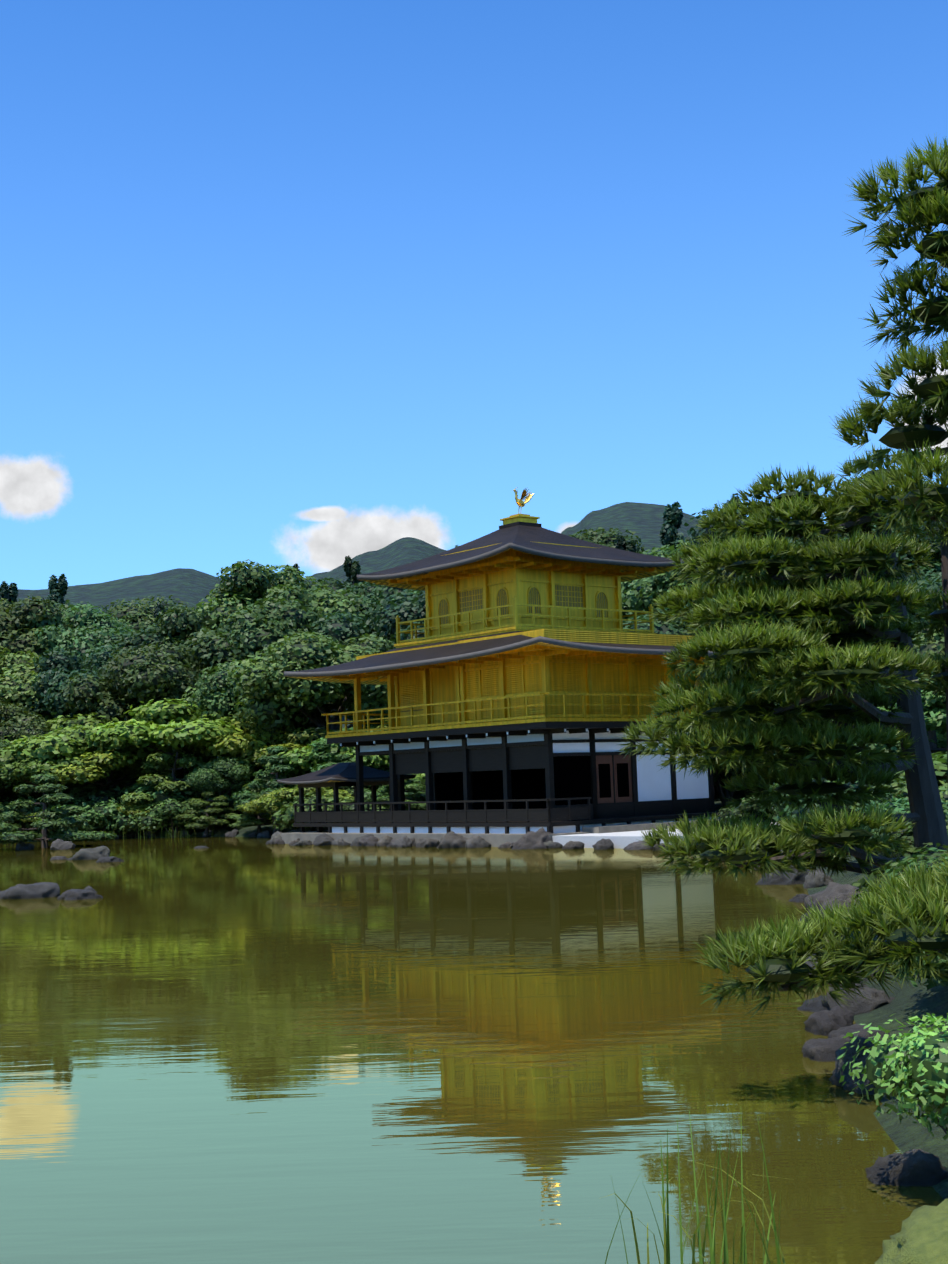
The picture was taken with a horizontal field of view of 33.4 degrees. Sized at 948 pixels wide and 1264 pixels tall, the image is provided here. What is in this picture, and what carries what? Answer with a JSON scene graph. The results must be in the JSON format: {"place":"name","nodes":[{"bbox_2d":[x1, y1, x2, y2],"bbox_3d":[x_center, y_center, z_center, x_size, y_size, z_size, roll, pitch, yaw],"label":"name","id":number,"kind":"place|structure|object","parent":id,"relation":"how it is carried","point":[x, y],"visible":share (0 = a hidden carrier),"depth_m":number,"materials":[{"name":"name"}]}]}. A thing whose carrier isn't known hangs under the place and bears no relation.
{"place":"outdoors","nodes":[
{"label":"outdoors","id":0,"kind":"place"},
{"bbox_2d":[0,837,943,1263],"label":"pond water","id":1,"kind":"structure","parent":0,"point":[238,1051],"depth_m":13.19,"materials":[{"name":"green liquid"}]},
{"bbox_2d":[0,882,59,898],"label":"rock","id":2,"kind":"object","parent":1,"relation":"in","point":[37,890],"visible":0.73,"depth_m":37.12,"materials":[{"name":"stone"}]},
{"bbox_2d":[50,839,75,849],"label":"rock","id":3,"kind":"object","parent":1,"relation":"in","point":[58,844],"visible":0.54,"depth_m":69.82,"materials":[{"name":"stone"}]},
{"bbox_2d":[57,889,102,899],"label":"rock","id":4,"kind":"object","parent":1,"relation":"in","point":[77,894],"visible":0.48,"depth_m":36.14,"materials":[{"name":"stone"}]},
{"bbox_2d":[67,846,109,859],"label":"rock","id":5,"kind":"object","parent":1,"relation":"in","point":[96,853],"visible":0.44,"depth_m":58.02,"materials":[{"name":"stone"}]},
{"bbox_2d":[415,838,439,847],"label":"rock","id":6,"kind":"object","parent":1,"relation":"in","point":[421,843],"visible":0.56,"depth_m":58.53,"materials":[{"name":"stone"}]},
{"bbox_2d":[437,831,467,847],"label":"rock","id":7,"kind":"object","parent":1,"relation":"in","point":[451,839],"visible":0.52,"depth_m":57.22,"materials":[{"name":"stone"}]},
{"bbox_2d":[601,1110,793,1263],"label":"reeds","id":8,"kind":"object","parent":1,"relation":"in","point":[666,1247],"visible":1,"depth_m":7.24,"materials":[{"name":"green plant"}]},
{"bbox_2d":[0,502,947,1199],"bbox_3d":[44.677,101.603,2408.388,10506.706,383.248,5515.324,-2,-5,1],"label":"terrain","id":9,"kind":"structure","parent":0,"point":[644,522],"depth_m":1017.41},
{"bbox_2d":[0,581,18,606],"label":"cedar tree","id":10,"kind":"object","parent":9,"relation":"on","point":[10,594],"visible":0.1,"depth_m":135.25,"materials":[{"name":"green plant"}]},
{"bbox_2d":[0,739,31,792],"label":"broad tree","id":11,"kind":"object","parent":9,"relation":"on","point":[5,783],"visible":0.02,"depth_m":85.51,"materials":[{"name":"green plant"}]},
{"bbox_2d":[0,700,52,795],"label":"broad tree","id":12,"kind":"object","parent":9,"relation":"on","point":[16,722],"visible":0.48,"depth_m":88.29,"materials":[{"name":"green plant"}]},
{"bbox_2d":[0,646,53,716],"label":"broad tree","id":13,"kind":"object","parent":9,"relation":"on","point":[18,674],"visible":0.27,"depth_m":94.40,"materials":[{"name":"green plant"}]},
{"bbox_2d":[0,796,55,832],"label":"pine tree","id":14,"kind":"object","parent":9,"relation":"on","point":[5,809],"visible":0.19,"depth_m":83.63,"materials":[{"name":"green plant"}]},
{"bbox_2d":[0,596,74,667],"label":"broad tree","id":15,"kind":"object","parent":9,"relation":"on","point":[11,629],"visible":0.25,"depth_m":101.03,"materials":[{"name":"green plant"}]},
{"bbox_2d":[0,773,116,847],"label":"pine tree","id":16,"kind":"object","parent":9,"relation":"on","point":[54,821],"visible":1,"depth_m":72.53,"materials":[{"name":"green plant"}]},
{"bbox_2d":[47,574,71,607],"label":"cedar tree","id":17,"kind":"object","parent":9,"relation":"on","point":[58,588],"visible":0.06,"depth_m":124.81,"materials":[{"name":"green plant"}]},
{"bbox_2d":[0,744,119,830],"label":"maple tree","id":18,"kind":"object","parent":9,"relation":"on","point":[18,771],"visible":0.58,"depth_m":83.09,"materials":[{"name":"green plant"}]},
{"bbox_2d":[11,596,110,621],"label":"broad tree","id":19,"kind":"object","parent":9,"relation":"on","point":[63,608],"depth_m":115.79,"materials":[{"name":"green plant"}]},
{"bbox_2d":[19,604,133,665],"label":"broad tree","id":20,"kind":"object","parent":9,"relation":"on","point":[92,627],"visible":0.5,"depth_m":101.19,"materials":[{"name":"green plant"}]},
{"bbox_2d":[14,645,143,723],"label":"broad tree","id":21,"kind":"object","parent":9,"relation":"on","point":[61,668],"visible":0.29,"depth_m":93.35,"materials":[{"name":"green plant"}]},
{"bbox_2d":[0,712,174,766],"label":"maple tree","id":22,"kind":"object","parent":9,"relation":"on","point":[65,736],"visible":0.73,"depth_m":84.97,"materials":[{"name":"green plant"}]},
{"bbox_2d":[38,797,145,834],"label":"shrub","id":23,"kind":"object","parent":9,"relation":"on","point":[105,813],"visible":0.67,"depth_m":82.06,"materials":[{"name":"green plant"}]},
{"bbox_2d":[51,775,144,807],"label":"shrub","id":24,"kind":"object","parent":9,"relation":"on","point":[87,792],"visible":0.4,"depth_m":85.31,"materials":[{"name":"green plant"}]},
{"bbox_2d":[34,747,192,829],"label":"maple tree","id":25,"kind":"object","parent":9,"relation":"on","point":[111,761],"visible":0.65,"depth_m":83.96,"materials":[{"name":"green plant"}]},
{"bbox_2d":[79,627,178,668],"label":"broad tree","id":26,"kind":"object","parent":9,"relation":"on","point":[137,640],"visible":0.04,"depth_m":97.00,"materials":[{"name":"green plant"}]},
{"bbox_2d":[59,641,204,816],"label":"broad tree","id":27,"kind":"object","parent":9,"relation":"on","point":[159,674],"visible":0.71,"depth_m":90.04,"materials":[{"name":"green plant"}]},
{"bbox_2d":[117,801,152,838],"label":"maple tree","id":28,"kind":"object","parent":9,"relation":"on","point":[132,809],"visible":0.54,"depth_m":82.31,"materials":[{"name":"green plant"}]},
{"bbox_2d":[98,595,191,631],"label":"broad tree","id":29,"kind":"object","parent":9,"relation":"on","point":[138,616],"visible":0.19,"depth_m":117.43,"materials":[{"name":"green plant"}]},
{"bbox_2d":[101,746,216,779],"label":"maple tree","id":30,"kind":"object","parent":9,"relation":"on","point":[139,764],"visible":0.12,"depth_m":87.03,"materials":[{"name":"green plant"}]},
{"bbox_2d":[120,744,213,828],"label":"pine tree","id":31,"kind":"object","parent":9,"relation":"on","point":[188,761],"visible":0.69,"depth_m":83.58,"materials":[{"name":"green plant"}]},
{"bbox_2d":[85,698,250,776],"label":"maple tree","id":32,"kind":"object","parent":9,"relation":"on","point":[188,727],"visible":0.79,"depth_m":84.28,"materials":[{"name":"green plant"}]},
{"bbox_2d":[128,798,219,837],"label":"shrub","id":33,"kind":"object","parent":9,"relation":"on","point":[162,815],"visible":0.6,"depth_m":81.45,"materials":[{"name":"green plant"}]},
{"bbox_2d":[134,604,223,660],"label":"broad tree","id":34,"kind":"object","parent":9,"relation":"on","point":[180,624],"visible":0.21,"depth_m":97.56,"materials":[{"name":"green plant"}]},
{"bbox_2d":[117,776,244,816],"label":"shrub","id":35,"kind":"object","parent":9,"relation":"on","point":[159,796],"visible":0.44,"depth_m":83.14,"materials":[{"name":"green plant"}]},
{"bbox_2d":[172,791,239,834],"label":"pine tree","id":36,"kind":"object","parent":9,"relation":"on","point":[207,818],"visible":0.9,"depth_m":80.96,"materials":[{"name":"green plant"}]},
{"bbox_2d":[183,755,254,827],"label":"broad tree","id":37,"kind":"object","parent":9,"relation":"on","point":[221,776],"visible":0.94,"depth_m":82.13,"materials":[{"name":"green plant"}]},
{"bbox_2d":[186,716,304,821],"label":"maple tree","id":38,"kind":"object","parent":9,"relation":"on","point":[236,744],"visible":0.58,"depth_m":83.30,"materials":[{"name":"green plant"}]},
{"bbox_2d":[178,596,327,679],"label":"broad tree","id":39,"kind":"object","parent":9,"relation":"on","point":[258,627],"visible":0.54,"depth_m":93.89,"materials":[{"name":"green plant"}]},
{"bbox_2d":[228,794,282,834],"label":"pine tree","id":40,"kind":"object","parent":9,"relation":"on","point":[246,820],"visible":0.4,"depth_m":77.52,"materials":[{"name":"green plant"}]},
{"bbox_2d":[181,659,332,818],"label":"broad tree","id":41,"kind":"object","parent":9,"relation":"on","point":[214,694],"visible":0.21,"depth_m":86.18,"materials":[{"name":"green plant"}]},
{"bbox_2d":[212,740,309,774],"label":"maple tree","id":42,"kind":"object","parent":9,"relation":"on","point":[247,759],"visible":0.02,"depth_m":83.11,"materials":[{"name":"green plant"}]},
{"bbox_2d":[231,745,294,830],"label":"pine tree","id":43,"kind":"object","parent":9,"relation":"on","point":[247,796],"visible":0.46,"depth_m":78.15,"materials":[{"name":"green plant"}]},
{"bbox_2d":[237,792,290,833],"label":"maple tree","id":44,"kind":"object","parent":9,"relation":"on","point":[254,807],"visible":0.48,"depth_m":75.29,"materials":[{"name":"green plant"}]},
{"bbox_2d":[188,559,369,634],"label":"broad tree","id":45,"kind":"object","parent":9,"relation":"on","point":[241,587],"visible":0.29,"depth_m":101.58,"materials":[{"name":"green plant"}]},
{"bbox_2d":[252,727,354,767],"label":"maple tree","id":46,"kind":"object","parent":9,"relation":"on","point":[305,737],"visible":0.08,"depth_m":80.38,"materials":[{"name":"green plant"}]},
{"bbox_2d":[226,630,395,734],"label":"broad tree","id":47,"kind":"object","parent":9,"relation":"on","point":[277,699],"visible":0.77,"depth_m":81.87,"materials":[{"name":"green plant"}]},
{"bbox_2d":[269,791,353,830],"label":"shrub","id":48,"kind":"object","parent":9,"relation":"on","point":[286,818],"visible":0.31,"depth_m":73.10,"materials":[{"name":"green plant"}]},
{"bbox_2d":[259,785,365,830],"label":"maple tree","id":49,"kind":"object","parent":9,"relation":"on","point":[287,793],"visible":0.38,"depth_m":74.64,"materials":[{"name":"green plant"}]},
{"bbox_2d":[263,728,388,776],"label":"maple tree","id":50,"kind":"object","parent":9,"relation":"on","point":[300,762],"visible":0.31,"depth_m":77.90,"materials":[{"name":"green plant"}]},
{"bbox_2d":[293,610,385,647],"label":"broad tree","id":51,"kind":"object","parent":9,"relation":"on","point":[341,627],"visible":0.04,"depth_m":93.08,"materials":[{"name":"green plant"}]},
{"bbox_2d":[309,576,371,729],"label":"broad tree","id":52,"kind":"object","parent":9,"relation":"on","point":[334,584],"visible":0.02,"depth_m":127.18,"materials":[{"name":"green plant"}]},
{"bbox_2d":[292,727,389,800],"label":"pine tree","id":53,"kind":"object","parent":9,"relation":"on","point":[326,757],"visible":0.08,"depth_m":77.53,"materials":[{"name":"green plant"}]},
{"bbox_2d":[324,753,370,801],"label":"pine tree","id":54,"kind":"object","parent":9,"relation":"on","point":[343,758],"visible":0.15,"depth_m":76.11,"materials":[{"name":"green plant"}]},
{"bbox_2d":[343,555,363,586],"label":"cedar tree","id":55,"kind":"object","parent":9,"relation":"on","point":[351,569],"visible":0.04,"depth_m":159.55,"materials":[{"name":"green plant"}]},
{"bbox_2d":[341,582,419,624],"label":"broad tree","id":56,"kind":"object","parent":9,"relation":"on","point":[373,592],"visible":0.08,"depth_m":102.88,"materials":[{"name":"green plant"}]},
{"bbox_2d":[364,589,425,649],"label":"broad tree","id":57,"kind":"object","parent":9,"relation":"on","point":[408,608],"visible":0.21,"depth_m":91.15,"materials":[{"name":"green plant"}]},
{"bbox_2d":[366,774,425,810],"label":"pine tree","id":58,"kind":"object","parent":9,"relation":"on","point":[413,785],"visible":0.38,"depth_m":72.21,"materials":[{"name":"green plant"}]},
{"bbox_2d":[280,514,775,848],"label":"golden pavilion","id":59,"kind":"structure","parent":9,"relation":"on","point":[499,749],"depth_m":60.49,"materials":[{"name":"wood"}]},
{"bbox_2d":[298,781,390,831],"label":"fishing pavilion","id":60,"kind":"structure","parent":59,"relation":"on","point":[334,785],"depth_m":67.92,"materials":[{"name":"black wood"}]},
{"bbox_2d":[277,762,415,783],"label":"roof","id":61,"kind":"structure","parent":59,"relation":"attached to","point":[342,772],"depth_m":67.11,"materials":[{"name":"brown wood"}]},
{"bbox_2d":[284,631,716,684],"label":"roof","id":62,"kind":"structure","parent":59,"relation":"on","point":[423,657],"depth_m":59.96,"materials":[{"name":"brown wood"}]},
{"bbox_2d":[357,525,683,590],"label":"roof","id":63,"kind":"structure","parent":59,"relation":"on","point":[518,537],"depth_m":63.10,"materials":[{"name":"brown wood"}]},
{"bbox_2d":[512,827,556,849],"bbox_3d":[2.103,7.322,54.576,2.091,0.974,1.229,-10,-11,-34],"label":"rock","id":64,"kind":"object","parent":9,"relation":"on","point":[537,839],"visible":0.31,"depth_m":54.31,"materials":[{"name":"stone"}]},
{"bbox_2d":[568,527,644,553],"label":"broad tree","id":65,"kind":"object","parent":9,"relation":"on","point":[608,538],"visible":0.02,"depth_m":155.42,"materials":[{"name":"green plant"}]},
{"bbox_2d":[615,536,636,552],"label":"cedar tree","id":66,"kind":"object","parent":9,"relation":"on","point":[629,545],"depth_m":134.41,"materials":[{"name":"green plant"}]},
{"bbox_2d":[621,547,675,618],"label":"broad tree","id":67,"kind":"object","parent":9,"relation":"on","point":[626,588],"visible":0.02,"depth_m":96.42,"materials":[{"name":"green plant"}]},
{"bbox_2d":[621,536,704,617],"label":"broad tree","id":68,"kind":"object","parent":9,"relation":"on","point":[643,595],"visible":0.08,"depth_m":87.53,"materials":[{"name":"green plant"}]},
{"bbox_2d":[659,501,687,554],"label":"cedar tree","id":69,"kind":"object","parent":9,"relation":"on","point":[672,519],"visible":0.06,"depth_m":111.51,"materials":[{"name":"green plant"}]},
{"bbox_2d":[622,598,776,678],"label":"broad tree","id":70,"kind":"object","parent":9,"relation":"on","point":[673,628],"visible":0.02,"depth_m":80.31,"materials":[{"name":"green plant"}]},
{"bbox_2d":[656,501,836,612],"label":"broad tree","id":71,"kind":"object","parent":9,"relation":"on","point":[693,532],"depth_m":84.88,"materials":[{"name":"green plant"}]},
{"bbox_2d":[711,796,781,822],"bbox_3d":[9.598,5.982,51.852,2.982,1.300,2.969,-7,-8,44],"label":"shrub","id":72,"kind":"object","parent":9,"relation":"on","point":[743,808],"visible":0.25,"depth_m":51.54,"materials":[{"name":"green plant"}]},
{"bbox_2d":[712,742,784,807],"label":"tree","id":73,"kind":"object","parent":9,"relation":"on","point":[717,781],"depth_m":65.61,"materials":[{"name":"green plant"}]},
{"bbox_2d":[618,442,947,883],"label":"pine","id":74,"kind":"object","parent":9,"relation":"on","point":[805,611],"visible":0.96,"depth_m":20.12,"materials":[{"name":"green plant"}]},
{"bbox_2d":[755,866,823,884],"bbox_3d":[6.635,5.205,33.316,1.519,0.656,0.893,-8,-3,-8],"label":"rock","id":75,"kind":"object","parent":9,"relation":"on","point":[780,879],"visible":0.23,"depth_m":33.10,"materials":[{"name":"stone"}]},
{"bbox_2d":[797,995,829,1011],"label":"rock","id":76,"kind":"object","parent":9,"relation":"on","point":[816,1005],"visible":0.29,"depth_m":15.67,"materials":[{"name":"stone"}]},
{"bbox_2d":[803,869,832,888],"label":"rock","id":77,"kind":"object","parent":9,"relation":"on","point":[816,880],"visible":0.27,"depth_m":31.54,"materials":[{"name":"stone"}]},
{"bbox_2d":[691,133,947,1019],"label":"pine","id":78,"kind":"object","parent":9,"relation":"on","point":[916,929],"visible":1,"depth_m":11.90,"materials":[{"name":"green plant"}]},
{"bbox_2d":[802,1035,850,1061],"bbox_3d":[3.047,3.501,13.080,0.647,0.308,0.451,-8,-10,7],"label":"rock","id":79,"kind":"object","parent":9,"relation":"on","point":[821,1050],"visible":0.31,"depth_m":12.99,"materials":[{"name":"stone"}]},
{"bbox_2d":[804,1005,853,1035],"bbox_3d":[3.244,3.580,14.346,0.482,0.402,0.555,7,-8,1],"label":"rock","id":80,"kind":"object","parent":9,"relation":"on","point":[824,1022],"visible":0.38,"depth_m":14.26,"materials":[{"name":"stone"}]},
{"bbox_2d":[734,497,927,627],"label":"broad tree","id":81,"kind":"object","parent":9,"relation":"on","point":[846,536],"visible":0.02,"depth_m":74.95,"materials":[{"name":"green plant"}]},
{"bbox_2d":[804,882,861,910],"bbox_3d":[6.185,4.537,26.285,1.393,0.749,0.932,-3,-6,15],"label":"rock","id":82,"kind":"object","parent":9,"relation":"on","point":[838,891],"visible":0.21,"depth_m":26.35,"materials":[{"name":"stone"}]},
{"bbox_2d":[829,1036,877,1094],"bbox_3d":[3.062,3.297,11.774,0.739,0.614,0.643,-12,-13,-5],"label":"rock","id":83,"kind":"object","parent":9,"relation":"on","point":[849,1084],"visible":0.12,"depth_m":11.81,"materials":[{"name":"stone"}]},
{"bbox_2d":[820,982,895,1015],"bbox_3d":[3.789,3.641,15.410,0.718,0.531,0.624,-5,2,-3],"label":"rock","id":84,"kind":"object","parent":9,"relation":"on","point":[874,999],"visible":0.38,"depth_m":15.27,"materials":[{"name":"stone"}]},
{"bbox_2d":[827,1024,889,1040],"bbox_3d":[3.343,3.555,13.644,0.679,0.277,0.794,-7,-3,-40],"label":"rock","id":85,"kind":"object","parent":9,"relation":"on","point":[862,1032],"visible":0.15,"depth_m":13.66,"materials":[{"name":"stone"}]},
{"bbox_2d":[773,778,945,826],"bbox_3d":[9.740,4.237,37.258,4.446,2.000,4.466,1,-6,-28],"label":"shrub","id":86,"kind":"object","parent":9,"relation":"on","point":[853,786],"visible":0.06,"depth_m":37.40,"materials":[{"name":"green plant"}]},
{"bbox_2d":[817,673,946,797],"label":"pine tree","id":87,"kind":"object","parent":9,"relation":"on","point":[934,711],"visible":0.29,"depth_m":37.96,"materials":[{"name":"green plant"}]},
{"bbox_2d":[837,1013,947,1139],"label":"bank shrub","id":88,"kind":"object","parent":9,"relation":"on","point":[907,1069],"visible":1,"depth_m":8.34,"materials":[{"name":"green plant"}]},
{"bbox_2d":[848,777,947,815],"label":"shrub","id":89,"kind":"object","parent":9,"relation":"on","point":[943,791],"visible":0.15,"depth_m":29.82,"materials":[{"name":"green plant"}]},
{"bbox_2d":[851,843,947,903],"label":"shrub","id":90,"kind":"object","parent":9,"relation":"on","point":[872,876],"visible":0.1,"depth_m":18.47,"materials":[{"name":"green plant"}]},
{"bbox_2d":[856,793,947,855],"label":"shrub","id":91,"kind":"object","parent":9,"relation":"on","point":[902,805],"visible":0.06,"depth_m":27.64,"materials":[{"name":"green plant"}]},
{"bbox_2d":[857,752,947,787],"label":"pine tree","id":92,"kind":"object","parent":9,"relation":"on","point":[940,765],"visible":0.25,"depth_m":32.22,"materials":[{"name":"green plant"}]},
{"bbox_2d":[868,578,942,702],"bbox_3d":[15.614,2.223,51.489,6.471,7.794,6.663,3,-7,-41],"label":"broad tree","id":93,"kind":"object","parent":9,"relation":"on","point":[932,585],"visible":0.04,"depth_m":50.51,"materials":[{"name":"green plant"}]},
{"bbox_2d":[865,1149,947,1186],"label":"rock","id":94,"kind":"object","parent":9,"relation":"on","point":[916,1167],"visible":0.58,"depth_m":9.02,"materials":[{"name":"stone"}]},
{"bbox_2d":[873,522,941,598],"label":"broad tree","id":95,"kind":"object","parent":9,"relation":"on","point":[936,564],"visible":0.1,"depth_m":71.22,"materials":[{"name":"green plant"}]},
{"bbox_2d":[870,809,947,857],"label":"shrub","id":96,"kind":"object","parent":9,"relation":"on","point":[910,839],"visible":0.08,"depth_m":24.01,"materials":[{"name":"green plant"}]},
{"bbox_2d":[874,1199,947,1263],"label":"grassy bank","id":97,"kind":"structure","parent":9,"relation":"on","point":[921,1237],"depth_m":7.43,"materials":[{"name":"green plant"}]},
{"bbox_2d":[879,847,947,908],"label":"shrub","id":98,"kind":"object","parent":9,"relation":"on","point":[928,864],"visible":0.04,"depth_m":17.11,"materials":[{"name":"green plant"}]},
{"bbox_2d":[886,903,947,989],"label":"shrub","id":99,"kind":"object","parent":9,"relation":"on","point":[944,981],"depth_m":13.35,"materials":[{"name":"green plant"}]},
{"bbox_2d":[912,595,944,673],"bbox_3d":[14.634,2.131,43.609,6.000,6.820,5.828,-4,-6,17],"label":"broad tree","id":100,"kind":"object","parent":9,"relation":"on","point":[936,643],"visible":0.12,"depth_m":42.69,"materials":[{"name":"green plant"}]},
{"bbox_2d":[0,0,947,589],"label":"sky","id":101,"kind":"structure","parent":0,"point":[310,284],"materials":[{"name":"blue"}]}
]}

